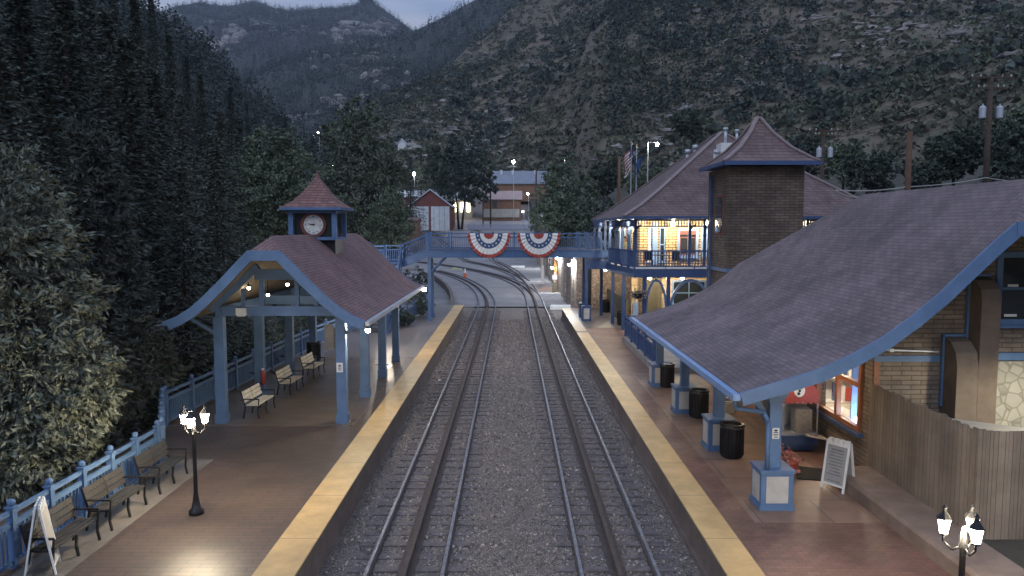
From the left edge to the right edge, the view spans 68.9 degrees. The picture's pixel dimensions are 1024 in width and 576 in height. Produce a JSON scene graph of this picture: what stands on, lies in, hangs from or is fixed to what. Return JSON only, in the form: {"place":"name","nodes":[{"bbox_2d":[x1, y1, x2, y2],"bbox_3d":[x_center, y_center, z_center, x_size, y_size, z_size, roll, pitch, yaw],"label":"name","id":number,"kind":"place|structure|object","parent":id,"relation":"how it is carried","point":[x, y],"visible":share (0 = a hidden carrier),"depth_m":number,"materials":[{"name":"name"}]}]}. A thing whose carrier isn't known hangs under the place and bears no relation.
{"place":"outdoors","nodes":[
{"label":"outdoors","id":0,"kind":"place"},
{"bbox_2d":[1,2,260,136],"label":"wooded slope","id":1,"kind":"structure","parent":0,"point":[178,66],"depth_m":273.37,"materials":[{"name":"plant"}]},
{"bbox_2d":[0,0,352,223],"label":"slope forest","id":2,"kind":"object","parent":1,"relation":"on","point":[205,62],"visible":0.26,"depth_m":264.77,"materials":[{"name":"plant"}]},
{"bbox_2d":[172,1,412,78],"bbox_3d":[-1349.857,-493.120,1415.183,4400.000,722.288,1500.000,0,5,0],"label":"mountain","id":3,"kind":"structure","parent":0,"point":[281,41],"depth_m":1426.48,"materials":[{"name":"soil"}]},
{"bbox_2d":[189,17,378,43],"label":"outcrops","id":4,"kind":"object","parent":3,"relation":"on","point":[291,30],"visible":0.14,"depth_m":1475.87,"materials":[{"name":"stone"}]},
{"bbox_2d":[156,0,414,74],"bbox_3d":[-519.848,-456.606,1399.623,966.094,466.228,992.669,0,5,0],"label":"mountain forest","id":5,"kind":"object","parent":3,"relation":"on","point":[252,14],"visible":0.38,"depth_m":1556.79,"materials":[{"name":"green plant"}]},
{"bbox_2d":[160,10,411,122],"bbox_3d":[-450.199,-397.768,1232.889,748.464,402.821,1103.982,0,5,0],"label":"cliffs","id":6,"kind":"structure","parent":3,"relation":"on","point":[233,38],"depth_m":1281.54,"materials":[{"name":"stone"}]},
{"bbox_2d":[119,0,473,29],"label":"sky","id":7,"kind":"structure","parent":0,"point":[415,12],"materials":[{"name":"blue"}]},
{"bbox_2d":[236,0,516,143],"bbox_3d":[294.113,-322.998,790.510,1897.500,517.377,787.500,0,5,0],"label":"wooded ridge","id":8,"kind":"structure","parent":0,"point":[324,88],"depth_m":884.28,"materials":[{"name":"plant"}]},
{"bbox_2d":[235,0,516,136],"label":"ridge forest","id":9,"kind":"object","parent":8,"relation":"on","point":[391,70],"visible":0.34,"depth_m":869.89,"materials":[{"name":"green plant"}]},
{"bbox_2d":[387,231,566,306],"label":"yard","id":10,"kind":"structure","parent":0,"point":[505,294],"depth_m":96.39,"materials":[{"name":"concrete"}]},
{"bbox_2d":[453,215,556,229],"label":"road","id":11,"kind":"structure","parent":0,"point":[467,224],"depth_m":201.15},
{"bbox_2d":[151,159,1022,575],"bbox_3d":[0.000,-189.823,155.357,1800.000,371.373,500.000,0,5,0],"label":"ground","id":12,"kind":"structure","parent":0,"point":[527,565],"depth_m":20.74,"materials":[{"name":"gravel"}]},
{"bbox_2d":[15,0,92,141],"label":"pine tree","id":13,"kind":"object","parent":12,"relation":"on","point":[49,17],"visible":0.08,"depth_m":60.28,"materials":[{"name":"green plant"}]},
{"bbox_2d":[0,138,132,510],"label":"tree","id":14,"kind":"object","parent":12,"relation":"on","point":[46,432],"visible":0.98,"depth_m":17.33,"materials":[{"name":"green plant"}]},
{"bbox_2d":[0,37,146,455],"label":"pine tree","id":15,"kind":"object","parent":12,"relation":"on","point":[9,83],"visible":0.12,"depth_m":19.74,"materials":[{"name":"green plant"}]},
{"bbox_2d":[0,0,173,410],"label":"pine tree","id":16,"kind":"object","parent":12,"relation":"on","point":[11,32],"visible":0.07,"depth_m":29.23,"materials":[{"name":"green plant"}]},
{"bbox_2d":[12,70,180,449],"bbox_3d":[-14.160,0.217,23.131,9.546,13.563,9.833,-4,6,-42],"label":"pine tree","id":17,"kind":"object","parent":12,"relation":"on","point":[45,99],"visible":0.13,"depth_m":22.70,"materials":[{"name":"green plant"}]},
{"bbox_2d":[38,0,163,211],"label":"pine tree","id":18,"kind":"object","parent":12,"relation":"on","point":[90,23],"visible":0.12,"depth_m":48.68,"materials":[{"name":"green plant"}]},
{"bbox_2d":[17,113,193,458],"bbox_3d":[-13.553,0.288,24.616,8.024,12.311,4.308,4,6,43],"label":"pine tree","id":19,"kind":"object","parent":12,"relation":"on","point":[111,172],"visible":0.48,"depth_m":24.66,"materials":[{"name":"green plant"}]},
{"bbox_2d":[13,0,203,429],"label":"pine tree","id":20,"kind":"object","parent":12,"relation":"on","point":[64,63],"visible":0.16,"depth_m":26.38,"materials":[{"name":"green plant"}]},
{"bbox_2d":[93,0,146,141],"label":"pine tree","id":21,"kind":"object","parent":12,"relation":"on","point":[114,4],"visible":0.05,"depth_m":70.18,"materials":[{"name":"green plant"}]},
{"bbox_2d":[62,5,214,354],"bbox_3d":[-18.448,-2.820,34.345,10.763,19.522,9.867,0,5,-3],"label":"pine tree","id":22,"kind":"object","parent":12,"relation":"on","point":[107,23],"visible":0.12,"depth_m":33.16,"materials":[{"name":"green plant"}]},
{"bbox_2d":[91,0,221,288],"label":"pine tree","id":23,"kind":"object","parent":12,"relation":"on","point":[135,8],"visible":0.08,"depth_m":44.91,"materials":[{"name":"green plant"}]},
{"bbox_2d":[133,0,192,176],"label":"pine tree","id":24,"kind":"object","parent":12,"relation":"on","point":[152,27],"visible":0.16,"depth_m":92.69,"materials":[{"name":"green plant"}]},
{"bbox_2d":[120,112,244,413],"bbox_3d":[-15.375,-0.249,32.937,9.804,14.844,8.851,1,5,17],"label":"pine tree","id":25,"kind":"object","parent":12,"relation":"on","point":[161,181],"visible":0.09,"depth_m":32.68,"materials":[{"name":"green plant"}]},
{"bbox_2d":[85,37,284,411],"bbox_3d":[-15.647,-1.595,31.026,11.877,17.206,11.530,-4,6,-38],"label":"pine tree","id":26,"kind":"object","parent":12,"relation":"on","point":[135,106],"visible":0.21,"depth_m":30.50,"materials":[{"name":"green plant"}]},
{"bbox_2d":[157,30,214,242],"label":"pine tree","id":27,"kind":"object","parent":12,"relation":"on","point":[169,72],"visible":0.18,"depth_m":68.54,"materials":[{"name":"green plant"}]},
{"bbox_2d":[123,63,253,372],"bbox_3d":[-18.372,-2.425,37.946,11.265,17.651,10.903,-4,6,-43],"label":"pine tree","id":28,"kind":"object","parent":12,"relation":"on","point":[155,75],"visible":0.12,"depth_m":37.53,"materials":[{"name":"green plant"}]},
{"bbox_2d":[164,51,215,225],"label":"pine tree","id":29,"kind":"object","parent":12,"relation":"on","point":[187,87],"visible":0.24,"depth_m":88.32,"materials":[{"name":"green plant"}]},
{"bbox_2d":[161,90,245,364],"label":"pine tree","id":30,"kind":"object","parent":12,"relation":"on","point":[181,111],"visible":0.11,"depth_m":43.41,"materials":[{"name":"green plant"}]},
{"bbox_2d":[0,358,413,575],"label":"platform","id":31,"kind":"structure","parent":12,"relation":"on","point":[258,486],"depth_m":16.80,"materials":[{"name":"concrete"}]},
{"bbox_2d":[0,420,161,572],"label":"platform fence","id":32,"kind":"object","parent":31,"relation":"on","point":[14,553],"visible":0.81,"depth_m":15.39,"materials":[{"name":"blue paint"}]},
{"bbox_2d":[11,459,213,575],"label":"paving strip","id":33,"kind":"object","parent":31,"relation":"on","point":[89,543],"visible":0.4,"depth_m":15.54,"materials":[{"name":"concrete"}]},
{"bbox_2d":[24,496,60,575],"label":"sign board","id":34,"kind":"object","parent":33,"relation":"on","point":[40,510],"visible":0.98,"depth_m":13.31,"materials":[{"name":"white paint"}]},
{"bbox_2d":[19,495,100,573],"bbox_3d":[-8.440,4.597,14.011,0.614,0.908,1.500,0,5,0],"label":"bench","id":35,"kind":"object","parent":33,"relation":"on","point":[74,528],"visible":0.84,"depth_m":14.05,"materials":[{"name":"wood"}]},
{"bbox_2d":[80,465,147,530],"bbox_3d":[-8.440,4.445,15.905,0.614,0.908,1.500,0,5,0],"label":"bench","id":36,"kind":"object","parent":33,"relation":"on","point":[117,498],"visible":0.98,"depth_m":15.86,"materials":[{"name":"wood"}]},
{"bbox_2d":[133,439,187,493],"bbox_3d":[-8.440,4.278,17.998,0.614,0.908,1.500,0,5,0],"label":"bench","id":37,"kind":"object","parent":33,"relation":"on","point":[162,467],"visible":0.92,"depth_m":17.94,"materials":[{"name":"wood"}]},
{"bbox_2d":[179,404,208,515],"bbox_3d":[-6.806,3.706,15.991,0.626,2.362,0.547,-1,5,-11],"label":"lamp post","id":38,"kind":"object","parent":31,"relation":"on","point":[188,420],"visible":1,"depth_m":16.03,"materials":[{"name":"black metal"}]},
{"bbox_2d":[163,329,308,425],"bbox_3d":[-10.491,3.063,30.792,0.187,1.282,15.281,0,5,2],"label":"platform fence","id":39,"kind":"object","parent":31,"relation":"on","point":[240,373],"visible":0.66,"depth_m":27.85,"materials":[{"name":"blue paint"}]},
{"bbox_2d":[169,358,407,425],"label":"pavilion floor","id":40,"kind":"structure","parent":31,"relation":"on","point":[312,402],"depth_m":26.72,"materials":[{"name":"concrete"}]},
{"bbox_2d":[240,382,275,418],"bbox_3d":[-8.440,3.728,24.868,0.614,0.908,1.500,0,5,2],"label":"bench","id":41,"kind":"object","parent":40,"relation":"on","point":[260,400],"visible":1,"depth_m":24.79,"materials":[{"name":"wood"}]},
{"bbox_2d":[162,169,424,423],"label":"clock pavilion","id":42,"kind":"structure","parent":40,"relation":"on","point":[326,261],"depth_m":25.45,"materials":[{"name":"blue"}]},
{"bbox_2d":[252,305,463,575],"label":"platform edge","id":43,"kind":"object","parent":31,"relation":"on","point":[290,551],"visible":1,"depth_m":18.25,"materials":[{"name":"concrete"}]},
{"bbox_2d":[295,305,453,357],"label":"paving","id":44,"kind":"structure","parent":31,"relation":"on","point":[416,334],"depth_m":41.74,"materials":[{"name":"concrete"}]},
{"bbox_2d":[369,232,607,333],"bbox_3d":[-1.380,-0.602,47.528,16.560,5.920,8.650,0,5,0],"label":"footbridge","id":45,"kind":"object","parent":44,"relation":"on","point":[584,249],"visible":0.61,"depth_m":49.42,"materials":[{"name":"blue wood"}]},
{"bbox_2d":[467,233,510,257],"bbox_3d":[-1.517,-2.791,49.219,2.879,1.646,0.090,0,5,0],"label":"bunting","id":46,"kind":"object","parent":45,"relation":"hanging from","point":[489,245],"visible":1,"depth_m":49.22,"materials":[{"name":"multicoloured fabric"}]},
{"bbox_2d":[517,233,560,257],"bbox_3d":[1.773,-2.791,49.219,2.879,1.646,0.090,0,5,0],"label":"bunting","id":47,"kind":"object","parent":45,"relation":"hanging from","point":[538,245],"visible":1,"depth_m":49.22,"materials":[{"name":"multicoloured fabric"}]},
{"bbox_2d":[296,306,463,575],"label":"platform wall","id":48,"kind":"structure","parent":31,"relation":"attached to","point":[314,562],"depth_m":19.38,"materials":[{"name":"concrete"}]},
{"bbox_2d":[144,166,273,425],"bbox_3d":[-13.518,0.621,30.158,8.416,11.042,7.597,0,5,-2],"label":"pine tree","id":49,"kind":"object","parent":12,"relation":"on","point":[182,247],"visible":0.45,"depth_m":29.85,"materials":[{"name":"green plant"}]},
{"bbox_2d":[184,73,247,261],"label":"pine tree","id":50,"kind":"object","parent":12,"relation":"on","point":[200,87],"visible":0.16,"depth_m":57.01,"materials":[{"name":"green plant"}]},
{"bbox_2d":[180,132,284,345],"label":"pine tree","id":51,"kind":"object","parent":12,"relation":"on","point":[205,139],"visible":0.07,"depth_m":47.47,"materials":[{"name":"green plant"}]},
{"bbox_2d":[214,86,250,238],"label":"pine tree","id":52,"kind":"object","parent":12,"relation":"on","point":[229,99],"visible":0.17,"depth_m":93.39,"materials":[{"name":"green plant"}]},
{"bbox_2d":[202,117,269,262],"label":"pine tree","id":53,"kind":"object","parent":12,"relation":"on","point":[239,121],"visible":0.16,"depth_m":70.97,"materials":[{"name":"green plant"}]},
{"bbox_2d":[193,109,283,345],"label":"pine tree","id":54,"kind":"object","parent":12,"relation":"on","point":[220,124],"visible":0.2,"depth_m":51.50,"materials":[{"name":"green plant"}]},
{"bbox_2d":[206,321,276,377],"bbox_3d":[-13.071,3.585,35.486,3.782,3.794,3.968,0,5,0],"label":"shrub","id":55,"kind":"object","parent":12,"relation":"on","point":[244,342],"visible":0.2,"depth_m":35.70,"materials":[{"name":"green plant"}]},
{"bbox_2d":[187,143,304,367],"bbox_3d":[-15.329,-0.525,39.824,10.299,14.270,9.297,3,5,33],"label":"pine tree","id":56,"kind":"object","parent":12,"relation":"on","point":[215,201],"visible":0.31,"depth_m":39.68,"materials":[{"name":"green plant"}]},
{"bbox_2d":[224,124,325,305],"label":"leafy tree","id":57,"kind":"object","parent":12,"relation":"on","point":[288,186],"visible":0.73,"depth_m":60.03,"materials":[{"name":"green plant"}]},
{"bbox_2d":[316,94,412,257],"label":"leafy tree","id":58,"kind":"object","parent":12,"relation":"on","point":[391,170],"visible":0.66,"depth_m":73.47,"materials":[{"name":"green plant"}]},
{"bbox_2d":[354,186,416,260],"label":"leafy tree","id":59,"kind":"object","parent":12,"relation":"on","point":[392,221],"visible":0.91,"depth_m":65.12,"materials":[{"name":"green plant"}]},
{"bbox_2d":[399,156,438,242],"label":"pine tree","id":60,"kind":"object","parent":12,"relation":"on","point":[410,192],"visible":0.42,"depth_m":168.55,"materials":[{"name":"green plant"}]},
{"bbox_2d":[347,270,500,575],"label":"railway track","id":61,"kind":"structure","parent":12,"relation":"on","point":[415,543],"depth_m":20.84,"materials":[{"name":"metal"}]},
{"bbox_2d":[411,189,455,230],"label":"engine shed","id":62,"kind":"structure","parent":12,"relation":"on","point":[440,210],"depth_m":184.96,"materials":[{"name":"red"}]},
{"bbox_2d":[431,206,449,230],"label":"door","id":63,"kind":"structure","parent":62,"relation":"in","point":[441,214],"depth_m":185.01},
{"bbox_2d":[419,132,499,230],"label":"leafy tree","id":64,"kind":"object","parent":12,"relation":"on","point":[456,171],"visible":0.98,"depth_m":187.80,"materials":[{"name":"green plant"}]},
{"bbox_2d":[481,191,521,220],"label":"brown house","id":65,"kind":"structure","parent":12,"relation":"on","point":[501,205],"depth_m":204.83,"materials":[{"name":"orange"}]},
{"bbox_2d":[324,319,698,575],"bbox_3d":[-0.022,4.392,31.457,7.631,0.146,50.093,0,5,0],"label":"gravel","id":66,"kind":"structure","parent":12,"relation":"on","point":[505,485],"depth_m":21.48,"materials":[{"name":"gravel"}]},
{"bbox_2d":[492,170,546,201],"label":"long house","id":67,"kind":"structure","parent":12,"relation":"on","point":[524,181],"depth_m":234.60,"materials":[{"name":"grey"}]},
{"bbox_2d":[415,262,674,575],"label":"railway track","id":68,"kind":"structure","parent":12,"relation":"on","point":[608,542],"depth_m":21.10,"materials":[{"name":"metal"}]},
{"bbox_2d":[537,258,581,307],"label":"retaining wall","id":69,"kind":"structure","parent":12,"relation":"on","point":[569,283],"depth_m":67.27,"materials":[{"name":"stone"}]},
{"bbox_2d":[527,153,601,245],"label":"leafy tree","id":70,"kind":"object","parent":12,"relation":"on","point":[562,204],"visible":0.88,"depth_m":107.11,"materials":[{"name":"green plant"}]},
{"bbox_2d":[580,197,616,246],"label":"shrub","id":71,"kind":"object","parent":12,"relation":"on","point":[589,223],"visible":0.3,"depth_m":88.08,"materials":[{"name":"green plant"}]},
{"bbox_2d":[584,156,626,239],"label":"leafy tree","id":72,"kind":"object","parent":12,"relation":"on","point":[603,178],"visible":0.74,"depth_m":127.93,"materials":[{"name":"green plant"}]},
{"bbox_2d":[626,166,666,193],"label":"leafy tree","id":73,"kind":"object","parent":12,"relation":"on","point":[641,179],"visible":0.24,"depth_m":93.71,"materials":[{"name":"green plant"}]},
{"bbox_2d":[668,107,704,154],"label":"leafy tree","id":74,"kind":"object","parent":12,"relation":"on","point":[691,122],"visible":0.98,"depth_m":146.79,"materials":[{"name":"green plant"}]},
{"bbox_2d":[571,309,950,575],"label":"platform","id":75,"kind":"structure","parent":12,"relation":"on","point":[829,549],"depth_m":15.04,"materials":[{"name":"concrete"}]},
{"bbox_2d":[561,310,726,575],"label":"platform wall","id":76,"kind":"structure","parent":75,"relation":"attached to","point":[702,554],"depth_m":19.49,"materials":[{"name":"concrete"}]},
{"bbox_2d":[622,336,696,372],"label":"ramp wall","id":77,"kind":"structure","parent":75,"relation":"on","point":[669,356],"depth_m":34.64,"materials":[{"name":"concrete"}]},
{"bbox_2d":[624,315,655,360],"bbox_3d":[7.375,2.349,36.510,2.644,1.295,8.582,0,5,0],"label":"ramp fence","id":78,"kind":"object","parent":77,"relation":"on","point":[645,345],"visible":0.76,"depth_m":35.65,"materials":[{"name":"blue paint"}]},
{"bbox_2d":[562,308,765,575],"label":"platform edge","id":79,"kind":"object","parent":75,"relation":"on","point":[732,555],"visible":1,"depth_m":18.25,"materials":[{"name":"concrete"}]},
{"bbox_2d":[591,131,855,334],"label":"depot building","id":80,"kind":"structure","parent":75,"relation":"on","point":[643,217],"depth_m":44.37,"materials":[{"name":"brown"}]},
{"bbox_2d":[677,228,698,257],"bbox_3d":[10.465,-2.652,44.440,1.350,1.780,0.120,0,5,0],"label":"window","id":81,"kind":"structure","parent":80,"relation":"in","point":[682,238],"depth_m":44.45,"materials":[{"name":"blue paint"}]},
{"bbox_2d":[672,280,705,304],"bbox_3d":[11.050,0.345,46.606,2.240,1.660,0.120,0,5,0],"label":"window","id":82,"kind":"structure","parent":80,"relation":"in","point":[689,289],"depth_m":46.63,"materials":[{"name":"glass"}]},
{"bbox_2d":[632,373,882,522],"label":"shop paving","id":83,"kind":"structure","parent":75,"relation":"on","point":[814,502],"depth_m":18.36,"materials":[{"name":"concrete"}]},
{"bbox_2d":[689,387,709,418],"bbox_3d":[6.100,3.758,24.383,0.665,0.920,0.666,0,5,0],"label":"trash can","id":84,"kind":"object","parent":83,"relation":"on","point":[698,401],"visible":0.87,"depth_m":24.14,"materials":[{"name":"black plastic"}]},
{"bbox_2d":[719,420,744,458],"bbox_3d":[5.930,4.096,20.146,0.665,0.920,0.666,0,5,0],"label":"trash can","id":85,"kind":"object","parent":83,"relation":"on","point":[731,439],"visible":1,"depth_m":19.90,"materials":[{"name":"black plastic"}]},
{"bbox_2d":[820,437,854,493],"bbox_3d":[7.720,4.163,17.638,0.509,1.193,0.600,-3,6,-34],"label":"sign board","id":86,"kind":"object","parent":83,"relation":"on","point":[838,465],"visible":0.97,"depth_m":17.54,"materials":[{"name":"white paint"}]},
{"bbox_2d":[781,385,826,449],"bbox_3d":[7.985,3.479,20.844,1.270,1.940,1.000,0,5,0],"label":"popcorn cart","id":87,"kind":"object","parent":75,"relation":"on","point":[798,432],"visible":0.67,"depth_m":20.49,"materials":[{"name":"red paint"}]},
{"bbox_2d":[630,179,1023,510],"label":"shop building","id":88,"kind":"structure","parent":75,"relation":"on","point":[916,296],"depth_m":18.07,"materials":[{"name":"grey"}]},
{"bbox_2d":[809,363,863,437],"bbox_3d":[8.690,2.484,19.987,0.220,2.260,2.950,0,5,0],"label":"display window","id":89,"kind":"structure","parent":88,"relation":"in","point":[835,417],"depth_m":19.53,"materials":[{"name":"orange wood"}]},
{"bbox_2d":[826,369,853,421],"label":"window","id":90,"kind":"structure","parent":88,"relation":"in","point":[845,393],"depth_m":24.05,"materials":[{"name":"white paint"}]},
{"bbox_2d":[995,252,1023,327],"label":"upper window","id":91,"kind":"structure","parent":88,"relation":"in","point":[1009,265],"depth_m":17.91,"materials":[{"name":"glass"}]},
{"bbox_2d":[845,466,1023,575],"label":"stone ledge","id":92,"kind":"object","parent":75,"relation":"on","point":[907,516],"visible":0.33,"depth_m":14.77,"materials":[{"name":"concrete"}]},
{"bbox_2d":[936,503,984,575],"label":"lamp post","id":93,"kind":"object","parent":75,"relation":"on","point":[975,529],"visible":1,"depth_m":10.20,"materials":[{"name":"glass"}]},
{"bbox_2d":[789,133,827,175],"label":"leafy tree","id":94,"kind":"object","parent":12,"relation":"on","point":[811,147],"visible":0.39,"depth_m":118.12,"materials":[{"name":"green plant"}]},
{"bbox_2d":[824,137,869,189],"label":"leafy tree","id":95,"kind":"object","parent":12,"relation":"on","point":[837,161],"visible":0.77,"depth_m":103.04,"materials":[{"name":"green plant"}]},
{"bbox_2d":[843,149,900,194],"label":"leafy tree","id":96,"kind":"object","parent":12,"relation":"on","point":[880,167],"visible":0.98,"depth_m":93.32,"materials":[{"name":"green plant"}]},
{"bbox_2d":[897,158,949,189],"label":"leafy tree","id":97,"kind":"object","parent":12,"relation":"on","point":[925,173],"visible":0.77,"depth_m":76.24,"materials":[{"name":"green plant"}]},
{"bbox_2d":[922,129,982,185],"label":"leafy tree","id":98,"kind":"object","parent":12,"relation":"on","point":[950,154],"visible":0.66,"depth_m":80.19,"materials":[{"name":"green plant"}]},
{"bbox_2d":[960,117,1023,183],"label":"leafy tree","id":99,"kind":"object","parent":12,"relation":"on","point":[1011,157],"visible":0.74,"depth_m":76.58,"materials":[{"name":"green plant"}]},
{"bbox_2d":[970,74,1013,182],"bbox_3d":[37.757,-11.237,59.112,3.400,11.193,0.840,0,5,0],"label":"utility pole","id":100,"kind":"object","parent":12,"relation":"on","point":[985,112],"visible":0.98,"depth_m":58.89,"materials":[{"name":"brown wood"}]},
{"bbox_2d":[571,308,636,327],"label":"paving","id":101,"kind":"structure","parent":0,"point":[599,321],"depth_m":49.37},
{"bbox_2d":[337,0,1023,191],"bbox_3d":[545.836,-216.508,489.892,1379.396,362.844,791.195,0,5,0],"label":"hill","id":102,"kind":"structure","parent":0,"point":[885,53],"depth_m":292.94,"materials":[{"name":"plant"}]},
{"bbox_2d":[315,0,604,137],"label":"crest pines","id":103,"kind":"object","parent":102,"relation":"on","point":[430,86],"visible":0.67,"depth_m":460.23,"materials":[{"name":"green plant"}]},
{"bbox_2d":[316,0,1023,192],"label":"scrub","id":104,"kind":"object","parent":102,"relation":"on","point":[904,83],"visible":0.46,"depth_m":279.00,"materials":[{"name":"green plant"}]},
{"bbox_2d":[317,0,1023,188],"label":"boulders","id":105,"kind":"object","parent":102,"relation":"on","point":[866,34],"visible":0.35,"depth_m":286.04,"materials":[{"name":"stone"}]},
{"bbox_2d":[328,0,1023,189],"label":"tall scrub","id":106,"kind":"object","parent":102,"relation":"on","point":[856,79],"visible":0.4,"depth_m":282.65,"materials":[{"name":"green plant"}]},
{"bbox_2d":[601,0,825,134],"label":"hillside pines","id":107,"kind":"object","parent":102,"relation":"on","point":[665,14],"visible":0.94,"depth_m":284.25,"materials":[{"name":"green plant"}]},
{"bbox_2d":[699,114,822,287],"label":"brick tower","id":108,"kind":"structure","parent":0,"point":[758,165],"depth_m":32.38,"materials":[{"name":"brown brick"}]},
{"bbox_2d":[982,539,1023,568],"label":"courtyard ground","id":109,"kind":"structure","parent":0,"point":[1012,550],"depth_m":13.75,"materials":[{"name":"concrete"}]},
{"bbox_2d":[867,384,1023,539],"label":"wood fence","id":110,"kind":"object","parent":109,"relation":"on","point":[930,458],"visible":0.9,"depth_m":14.88,"materials":[{"name":"wood"}]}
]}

